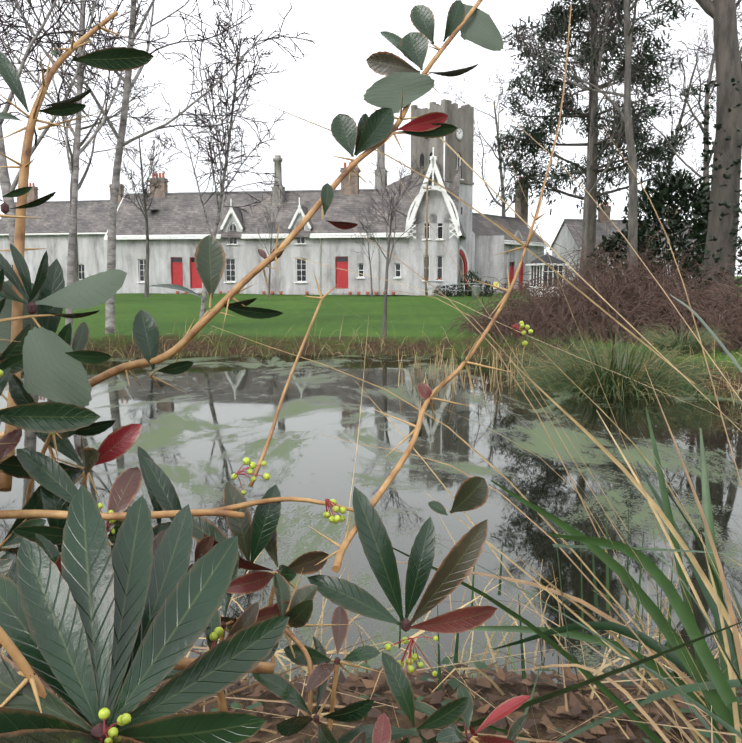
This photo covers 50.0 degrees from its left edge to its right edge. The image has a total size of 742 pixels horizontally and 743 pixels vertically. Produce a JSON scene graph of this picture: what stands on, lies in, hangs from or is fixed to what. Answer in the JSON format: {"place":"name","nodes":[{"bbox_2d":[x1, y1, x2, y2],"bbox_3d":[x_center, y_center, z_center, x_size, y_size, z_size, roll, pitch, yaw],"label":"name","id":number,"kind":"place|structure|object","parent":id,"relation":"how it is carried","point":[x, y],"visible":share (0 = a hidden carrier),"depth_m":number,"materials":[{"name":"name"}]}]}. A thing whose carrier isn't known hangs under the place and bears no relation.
{"place":"outdoors","nodes":[
{"label":"outdoors","id":0,"kind":"place"},
{"bbox_2d":[0,182,123,286],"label":"house","id":1,"kind":"structure","parent":0,"point":[48,228],"depth_m":71.70,"materials":[{"name":"paint"}]},
{"bbox_2d":[0,355,741,692],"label":"pond water","id":2,"kind":"structure","parent":0,"point":[206,423],"depth_m":6.70,"materials":[{"name":"grey liquid"}]},
{"bbox_2d":[398,346,530,396],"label":"reeds","id":3,"kind":"object","parent":2,"relation":"on","point":[454,378],"visible":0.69,"depth_m":12.11,"materials":[{"name":"beige plant"}]},
{"bbox_2d":[0,276,741,742],"bbox_3d":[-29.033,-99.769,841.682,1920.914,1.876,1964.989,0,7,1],"label":"ground","id":4,"kind":"structure","parent":0,"point":[412,318],"depth_m":16.61,"materials":[{"name":"green plant"}]},
{"bbox_2d":[0,0,36,60],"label":"bare tree","id":5,"kind":"object","parent":4,"relation":"on","point":[10,36],"visible":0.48,"depth_m":41.31,"materials":[{"name":"grey plant"}]},
{"bbox_2d":[0,0,157,244],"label":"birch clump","id":6,"kind":"object","parent":4,"relation":"on","point":[6,185],"visible":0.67,"depth_m":13.72,"materials":[{"name":"grey plant"}]},
{"bbox_2d":[0,0,170,347],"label":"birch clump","id":7,"kind":"object","parent":4,"relation":"on","point":[78,150],"visible":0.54,"depth_m":15.02,"materials":[{"name":"grey plant"}]},
{"bbox_2d":[15,0,166,282],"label":"bare tree","id":8,"kind":"object","parent":4,"relation":"on","point":[76,270],"visible":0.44,"depth_m":34.07,"materials":[{"name":"grey plant"}]},
{"bbox_2d":[101,105,178,296],"bbox_3d":[-12.568,-9.216,43.871,3.756,10.377,3.679,0,7,1],"label":"bare tree","id":9,"kind":"object","parent":4,"relation":"on","point":[143,190],"visible":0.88,"depth_m":43.71,"materials":[{"name":"grey plant"}]},
{"bbox_2d":[0,0,314,333],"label":"tall birch","id":10,"kind":"object","parent":4,"relation":"on","point":[111,261],"visible":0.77,"depth_m":16.70,"materials":[{"name":"grey plant"}]},
{"bbox_2d":[148,0,288,319],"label":"slim birch","id":11,"kind":"object","parent":4,"relation":"on","point":[211,160],"visible":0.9,"depth_m":20.17,"materials":[{"name":"grey plant"}]},
{"bbox_2d":[249,191,289,297],"bbox_3d":[-5.513,-7.081,44.624,2.483,5.955,2.006,-3,7,-22],"label":"garden tree","id":12,"kind":"object","parent":4,"relation":"on","point":[274,222],"visible":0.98,"depth_m":44.73,"materials":[{"name":"grey plant"}]},
{"bbox_2d":[0,0,571,742],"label":"shrub","id":13,"kind":"object","parent":4,"relation":"on","point":[92,622],"depth_m":0.48,"materials":[{"name":"green plant"}]},
{"bbox_2d":[104,155,503,294],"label":"long house","id":14,"kind":"structure","parent":4,"relation":"on","point":[178,229],"depth_m":53.47,"materials":[{"name":"white paint"}]},
{"bbox_2d":[350,206,377,296],"bbox_3d":[-0.391,-7.065,46.349,1.780,5.511,1.740,0,7,1],"label":"garden tree","id":15,"kind":"object","parent":4,"relation":"on","point":[368,247],"visible":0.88,"depth_m":46.45,"materials":[{"name":"grey plant"}]},
{"bbox_2d":[1,315,741,720],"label":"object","id":16,"kind":"object","parent":4,"relation":"on","point":[467,669],"visible":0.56,"depth_m":2.97,"materials":[{"name":"brown plant"}]},
{"bbox_2d":[38,656,741,742],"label":"leaf litter","id":17,"kind":"object","parent":4,"relation":"on","point":[501,676],"visible":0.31,"depth_m":2.11,"materials":[{"name":"brown plant"}]},
{"bbox_2d":[356,156,426,336],"bbox_3d":[0.431,-2.635,16.983,1.580,3.892,1.587,0,7,1],"label":"lawn sapling","id":18,"kind":"object","parent":4,"relation":"on","point":[388,259],"visible":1,"depth_m":16.84,"materials":[{"name":"grey plant"}]},
{"bbox_2d":[56,1,741,742],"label":"dry grass stalks","id":19,"kind":"object","parent":4,"relation":"on","point":[722,611],"visible":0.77,"depth_m":0.90,"materials":[{"name":"beige plant"}]},
{"bbox_2d":[374,143,465,295],"bbox_3d":[2.958,-10.601,53.131,6.691,10.845,7.500,1,7,10],"label":"gabled entrance bay","id":20,"kind":"object","parent":4,"relation":"on","point":[444,221],"visible":0.88,"depth_m":50.12,"materials":[{"name":"white paint"}]},
{"bbox_2d":[423,182,430,295],"bbox_3d":[3.397,-8.006,48.438,0.500,6.908,0.185,0,7,1],"label":"service pole","id":21,"kind":"object","parent":4,"relation":"on","point":[426,261],"visible":0.88,"depth_m":48.41,"materials":[{"name":"grey wood"}]},
{"bbox_2d":[411,99,474,293],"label":"clock tower","id":22,"kind":"structure","parent":4,"relation":"on","point":[459,140],"depth_m":52.85,"materials":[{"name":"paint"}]},
{"bbox_2d":[432,284,467,295],"bbox_3d":[4.827,-4.981,49.294,2.482,0.899,2.584,0,7,1],"label":"garden shrub","id":23,"kind":"object","parent":4,"relation":"on","point":[448,292],"visible":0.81,"depth_m":49.02,"materials":[{"name":"green plant"}]},
{"bbox_2d":[427,281,482,296],"bbox_3d":[4.985,-4.896,47.265,3.344,0.972,0.044,1,7,9],"label":"handrail","id":24,"kind":"object","parent":4,"relation":"on","point":[464,290],"visible":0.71,"depth_m":47.24,"materials":[{"name":"metal"}]},
{"bbox_2d":[460,269,481,295],"bbox_3d":[6.346,-5.579,50.194,1.492,1.714,1.612,0,7,1],"label":"potted plant","id":25,"kind":"object","parent":4,"relation":"on","point":[471,274],"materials":[{"name":"green plant"}]},
{"bbox_2d":[471,285,479,297],"bbox_3d":[6.020,-4.633,45.768,0.527,0.787,0.527,6,9,40],"label":"dustbin","id":26,"kind":"object","parent":4,"relation":"on","point":[476,289],"visible":0.94,"depth_m":45.59,"materials":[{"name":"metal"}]},
{"bbox_2d":[471,280,497,295],"bbox_3d":[7.104,-5.159,49.728,1.930,1.074,1.733,0,7,1],"label":"garden shrub","id":27,"kind":"object","parent":4,"relation":"on","point":[489,293],"visible":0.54,"depth_m":49.40,"materials":[{"name":"green plant"}]},
{"bbox_2d":[443,69,547,215],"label":"bare tree","id":28,"kind":"object","parent":4,"relation":"on","point":[502,177],"visible":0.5,"depth_m":77.08,"materials":[{"name":"grey plant"}]},
{"bbox_2d":[493,282,498,295],"bbox_3d":[7.261,-4.772,46.220,0.320,0.880,0.064,-1,7,-9],"label":"notice sign","id":29,"kind":"object","parent":4,"relation":"on","point":[495,284],"visible":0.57,"depth_m":46.16,"materials":[{"name":"yellow paint"}]},
{"bbox_2d":[472,177,548,291],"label":"house wing","id":30,"kind":"structure","parent":4,"relation":"on","point":[517,227],"depth_m":64.22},
{"bbox_2d":[501,284,530,295],"bbox_3d":[8.698,-4.813,47.209,1.800,0.794,1.880,-2,7,-19],"label":"picnic table","id":31,"kind":"object","parent":4,"relation":"on","point":[513,289],"visible":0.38,"depth_m":47.14,"materials":[{"name":"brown wood"}]},
{"bbox_2d":[525,252,566,296],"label":"summerhouse","id":32,"kind":"structure","parent":4,"relation":"on","point":[533,264],"depth_m":46.01,"materials":[{"name":"white paint"}]},
{"bbox_2d":[385,294,741,742],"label":"reed blades","id":33,"kind":"object","parent":4,"relation":"on","point":[719,683],"visible":0.92,"depth_m":0.79,"materials":[{"name":"green plant"}]},
{"bbox_2d":[500,0,638,277],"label":"bare tree","id":34,"kind":"object","parent":4,"relation":"on","point":[626,116],"visible":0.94,"depth_m":29.26,"materials":[{"name":"grey plant"}]},
{"bbox_2d":[445,224,741,348],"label":"bramble thicket","id":35,"kind":"object","parent":4,"relation":"on","point":[538,320],"visible":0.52,"depth_m":16.29,"materials":[{"name":"brown plant"}]},
{"bbox_2d":[484,0,704,289],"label":"tree","id":36,"kind":"object","parent":4,"relation":"on","point":[657,149],"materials":[{"name":"green plant"}]},
{"bbox_2d":[512,219,701,310],"bbox_3d":[7.651,-3.243,24.676,7.052,3.199,5.764,0,7,1],"label":"bramble mound","id":37,"kind":"object","parent":4,"relation":"on","point":[604,258],"visible":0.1,"depth_m":24.54,"materials":[{"name":"brown plant"}]},
{"bbox_2d":[568,0,657,286],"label":"bare tree","id":38,"kind":"object","parent":4,"relation":"on","point":[594,109],"visible":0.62,"depth_m":40.26,"materials":[{"name":"grey plant"}]},
{"bbox_2d":[486,313,740,404],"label":"sedge tussock","id":39,"kind":"object","parent":4,"relation":"on","point":[585,377],"visible":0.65,"depth_m":11.25,"materials":[{"name":"green plant"}]},
{"bbox_2d":[587,230,656,290],"bbox_3d":[16.518,-7.021,51.382,5.198,4.349,5.062,0,7,1],"label":"bush","id":40,"kind":"object","parent":4,"relation":"on","point":[618,236],"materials":[{"name":"green plant"}]},
{"bbox_2d":[549,202,702,284],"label":"range","id":41,"kind":"structure","parent":4,"relation":"on","point":[567,237],"depth_m":81.21,"materials":[{"name":"paint"}]},
{"bbox_2d":[587,2,741,251],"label":"bare tree","id":42,"kind":"object","parent":4,"relation":"on","point":[704,112],"visible":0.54,"depth_m":57.14,"materials":[{"name":"grey plant"}]},
{"bbox_2d":[620,168,710,292],"bbox_3d":[16.922,-7.568,44.277,6.431,7.179,6.296,0,7,1],"label":"bush","id":43,"kind":"object","parent":4,"relation":"on","point":[676,184],"depth_m":42.87,"materials":[{"name":"green plant"}]},
{"bbox_2d":[595,0,741,69],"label":"bare tree","id":44,"kind":"object","parent":4,"relation":"on","point":[737,5],"visible":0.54,"depth_m":23.38,"materials":[{"name":"grey plant"}]},
{"bbox_2d":[603,251,741,354],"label":"bramble thicket","id":45,"kind":"object","parent":4,"relation":"on","point":[733,337],"visible":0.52,"depth_m":14.03,"materials":[{"name":"brown plant"}]},
{"bbox_2d":[639,26,716,249],"bbox_3d":[25.497,-17.685,66.038,8.586,21.649,9.375,0,7,1],"label":"bare tree","id":46,"kind":"object","parent":4,"relation":"on","point":[685,103],"visible":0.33,"depth_m":64.71,"materials":[{"name":"grey plant"}]},
{"bbox_2d":[634,319,740,415],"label":"sedge tussocks","id":47,"kind":"object","parent":4,"relation":"on","point":[692,338],"visible":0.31,"depth_m":12.41,"materials":[{"name":"green plant"}]},
{"bbox_2d":[695,0,741,303],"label":"old tree","id":48,"kind":"object","parent":4,"relation":"on","point":[722,14],"visible":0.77,"depth_m":19.80,"materials":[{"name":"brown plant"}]},
{"bbox_2d":[695,78,741,307],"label":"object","id":49,"kind":"object","parent":48,"relation":"attached to","point":[706,137],"visible":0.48,"depth_m":19.73,"materials":[{"name":"plant"}]},
{"bbox_2d":[0,0,741,275],"label":"sky","id":50,"kind":"structure","parent":0,"point":[344,33],"materials":[{"name":"white"}]},
{"bbox_2d":[4,327,741,677],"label":"dry grass","id":51,"kind":"structure","parent":0,"point":[462,359],"depth_m":15.65,"materials":[{"name":"brown plant"}]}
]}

